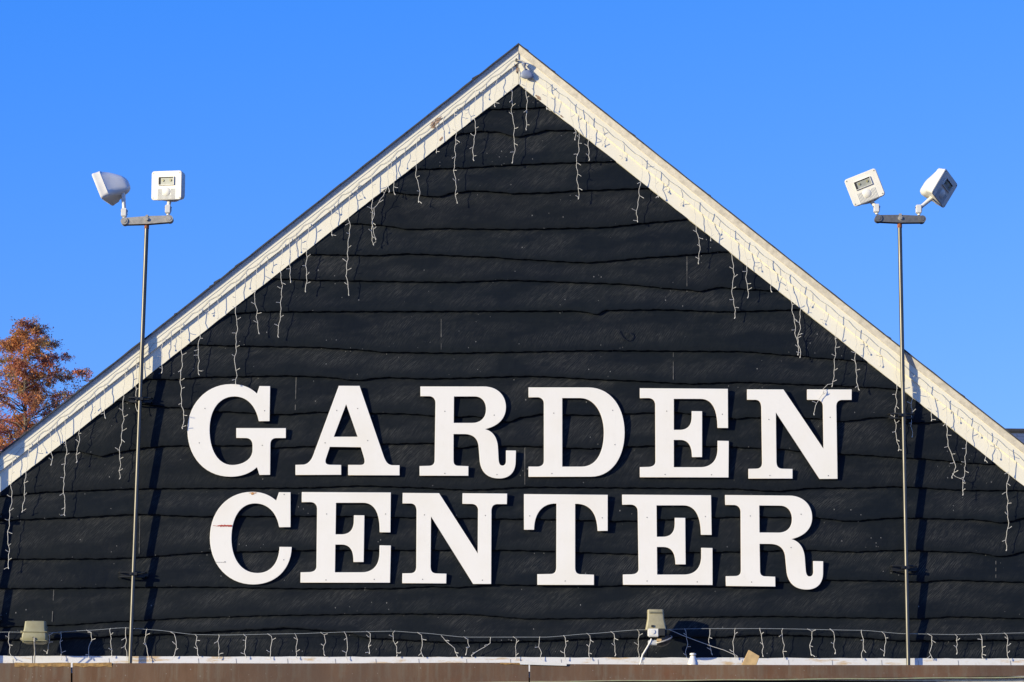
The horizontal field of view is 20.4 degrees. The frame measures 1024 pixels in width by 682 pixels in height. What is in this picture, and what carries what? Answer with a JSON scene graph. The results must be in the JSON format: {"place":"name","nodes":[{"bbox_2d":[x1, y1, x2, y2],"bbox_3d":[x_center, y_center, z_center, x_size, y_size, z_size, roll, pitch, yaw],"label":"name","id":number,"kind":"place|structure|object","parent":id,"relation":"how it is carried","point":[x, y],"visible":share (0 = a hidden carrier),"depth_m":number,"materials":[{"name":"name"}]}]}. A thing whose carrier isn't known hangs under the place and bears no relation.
{"place":"outdoors","nodes":[
{"label":"outdoors","id":0,"kind":"place"},
{"bbox_2d":[0,0,1023,443],"label":"sky","id":1,"kind":"structure","parent":0,"point":[264,108],"materials":[{"name":"blue"}]},
{"bbox_2d":[1005,428,1023,442],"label":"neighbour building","id":2,"kind":"structure","parent":0,"point":[1018,433],"depth_m":33.43,"materials":[{"name":"blue metal"}]},
{"label":"ground","id":3,"kind":"structure","parent":0,"visible":0},
{"bbox_2d":[0,316,92,451],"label":"autumn tree","id":4,"kind":"object","parent":3,"relation":"on","point":[30,394],"visible":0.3,"depth_m":38.60,"materials":[{"name":"orange plant"}]},
{"bbox_2d":[0,43,1023,681],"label":"garden center building","id":5,"kind":"structure","parent":3,"relation":"on","point":[516,279],"depth_m":20.22,"materials":[{"name":"black wood"}]},
{"bbox_2d":[20,621,48,662],"bbox_3d":[-3.319,2.116,19.769,0.193,0.340,0.123,1,-11,0],"label":"sign uplight","id":6,"kind":"object","parent":5,"relation":"on","point":[34,632],"visible":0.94,"depth_m":19.74,"materials":[{"name":"plastic"}]},
{"bbox_2d":[92,170,184,662],"bbox_3d":[-2.709,0.543,20.236,0.670,3.597,0.258,1,-11,0],"label":"light pole","id":7,"kind":"object","parent":5,"relation":"on","point":[167,186],"visible":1,"depth_m":20.45,"materials":[{"name":"grey metal"}]},
{"bbox_2d":[187,384,285,476],"bbox_3d":[-1.957,0.636,20.234,0.701,0.668,0.018,1,-11,0],"label":"sign letter","id":8,"kind":"object","parent":5,"relation":"attached to","point":[201,413],"visible":1,"depth_m":20.22,"materials":[{"name":"white paint"}]},
{"bbox_2d":[210,492,291,584],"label":"sign letter","id":9,"kind":"object","parent":5,"relation":"attached to","point":[227,512],"visible":1,"depth_m":20.08,"materials":[{"name":"white paint"}]},
{"bbox_2d":[0,60,517,568],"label":"icicle light string","id":10,"kind":"object","parent":5,"relation":"hanging from","point":[282,286],"visible":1,"depth_m":20.41,"materials":[{"name":"white plastic"}]},
{"bbox_2d":[300,492,390,582],"bbox_3d":[-1.172,1.387,20.084,0.637,0.646,0.018,1,-11,0],"label":"sign letter","id":11,"kind":"object","parent":5,"relation":"attached to","point":[328,538],"visible":1,"depth_m":20.08,"materials":[{"name":"white paint"}]},
{"bbox_2d":[295,386,399,475],"bbox_3d":[-1.164,0.637,20.235,0.740,0.646,0.018,1,-11,0],"label":"sign letter","id":12,"kind":"object","parent":5,"relation":"attached to","point":[366,439],"visible":1,"depth_m":20.21,"materials":[{"name":"white paint"}]},
{"bbox_2d":[402,493,506,583],"bbox_3d":[-0.407,1.393,20.084,0.740,0.644,0.018,1,-11,0],"label":"sign letter","id":13,"kind":"object","parent":5,"relation":"attached to","point":[475,565],"visible":1,"depth_m":20.08,"materials":[{"name":"white paint"}]},
{"bbox_2d":[420,386,515,478],"bbox_3d":[-0.314,0.649,20.235,0.686,0.662,0.018,1,-11,0],"label":"sign letter","id":14,"kind":"object","parent":5,"relation":"attached to","point":[447,428],"visible":1,"depth_m":20.23,"materials":[{"name":"white paint"}]},
{"bbox_2d":[5,628,1010,660],"bbox_3d":[-0.011,2.132,19.910,7.869,0.282,0.026,1,-11,0],"label":"icicle light string","id":15,"kind":"object","parent":5,"relation":"attached to","point":[514,637],"visible":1,"depth_m":19.92,"materials":[{"name":"white plastic"}]},
{"bbox_2d":[516,59,533,78],"bbox_3d":[0.092,-1.986,20.739,0.133,0.155,0.049,1,-11,0],"label":"apex lamp","id":16,"kind":"object","parent":5,"relation":"attached to","point":[526,73],"visible":1,"depth_m":20.73,"materials":[{"name":"grey metal"}]},
{"bbox_2d":[519,661,566,665],"bbox_3d":[0.214,2.209,19.488,0.326,0.030,0.012,1,-11,0],"label":"white strip offcut","id":17,"kind":"object","parent":5,"relation":"on","point":[541,663],"visible":1,"depth_m":19.48,"materials":[{"name":"plastic"}]},
{"bbox_2d":[524,494,607,584],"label":"sign letter","id":18,"kind":"object","parent":5,"relation":"attached to","point":[565,573],"visible":1,"depth_m":20.10,"materials":[{"name":"white paint"}]},
{"bbox_2d":[529,387,624,476],"bbox_3d":[0.458,0.649,20.236,0.686,0.648,0.018,1,-11,0],"label":"sign letter","id":19,"kind":"object","parent":5,"relation":"attached to","point":[605,404],"visible":1,"depth_m":20.23,"materials":[{"name":"white paint"}]},
{"bbox_2d":[639,609,671,663],"bbox_3d":[0.991,2.099,19.793,0.251,0.464,0.144,1,-11,0],"label":"sign uplight","id":20,"kind":"object","parent":5,"relation":"on","point":[656,627],"visible":0.98,"depth_m":19.77,"materials":[{"name":"grey plastic"}]},
{"bbox_2d":[622,495,712,584],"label":"sign letter","id":21,"kind":"object","parent":5,"relation":"attached to","point":[649,541],"visible":1,"depth_m":20.08,"materials":[{"name":"white paint"}]},
{"bbox_2d":[640,388,728,477],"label":"sign letter","id":22,"kind":"object","parent":5,"relation":"attached to","point":[666,434],"visible":1,"depth_m":20.23,"materials":[{"name":"white paint"}]},
{"bbox_2d":[687,653,697,664],"bbox_3d":[1.250,2.207,19.654,0.080,0.102,0.080,1,-11,0],"label":"plastic cone","id":23,"kind":"object","parent":5,"relation":"on","point":[692,660],"visible":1,"depth_m":19.63,"materials":[{"name":"white plastic"}]},
{"bbox_2d":[742,650,758,664],"bbox_3d":[1.647,2.196,19.680,0.127,0.112,0.045,1,-11,0],"label":"wood offcut","id":24,"kind":"object","parent":5,"relation":"on","point":[751,658],"visible":0.95,"depth_m":19.66,"materials":[{"name":"brown wood"}]},
{"bbox_2d":[522,75,1022,550],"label":"icicle light string","id":25,"kind":"object","parent":5,"relation":"hanging from","point":[800,310],"visible":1,"depth_m":20.37,"materials":[{"name":"white plastic"}]},
{"bbox_2d":[725,495,822,589],"bbox_3d":[1.850,1.421,20.083,0.689,0.666,0.018,1,-11,0],"label":"sign letter","id":26,"kind":"object","parent":5,"relation":"attached to","point":[753,537],"visible":1,"depth_m":20.08,"materials":[{"name":"white paint"}]},
{"bbox_2d":[747,389,851,478],"bbox_3d":[2.047,0.661,20.237,0.747,0.649,0.018,1,-11,0],"label":"sign letter","id":27,"kind":"object","parent":5,"relation":"attached to","point":[821,460],"visible":1,"depth_m":20.23,"materials":[{"name":"white paint"}]},
{"bbox_2d":[845,168,956,664],"bbox_3d":[2.801,0.559,20.226,0.830,3.665,0.232,1,-11,0],"label":"light pole","id":28,"kind":"object","parent":5,"relation":"on","point":[939,186],"visible":1,"depth_m":20.47,"materials":[{"name":"metal"}]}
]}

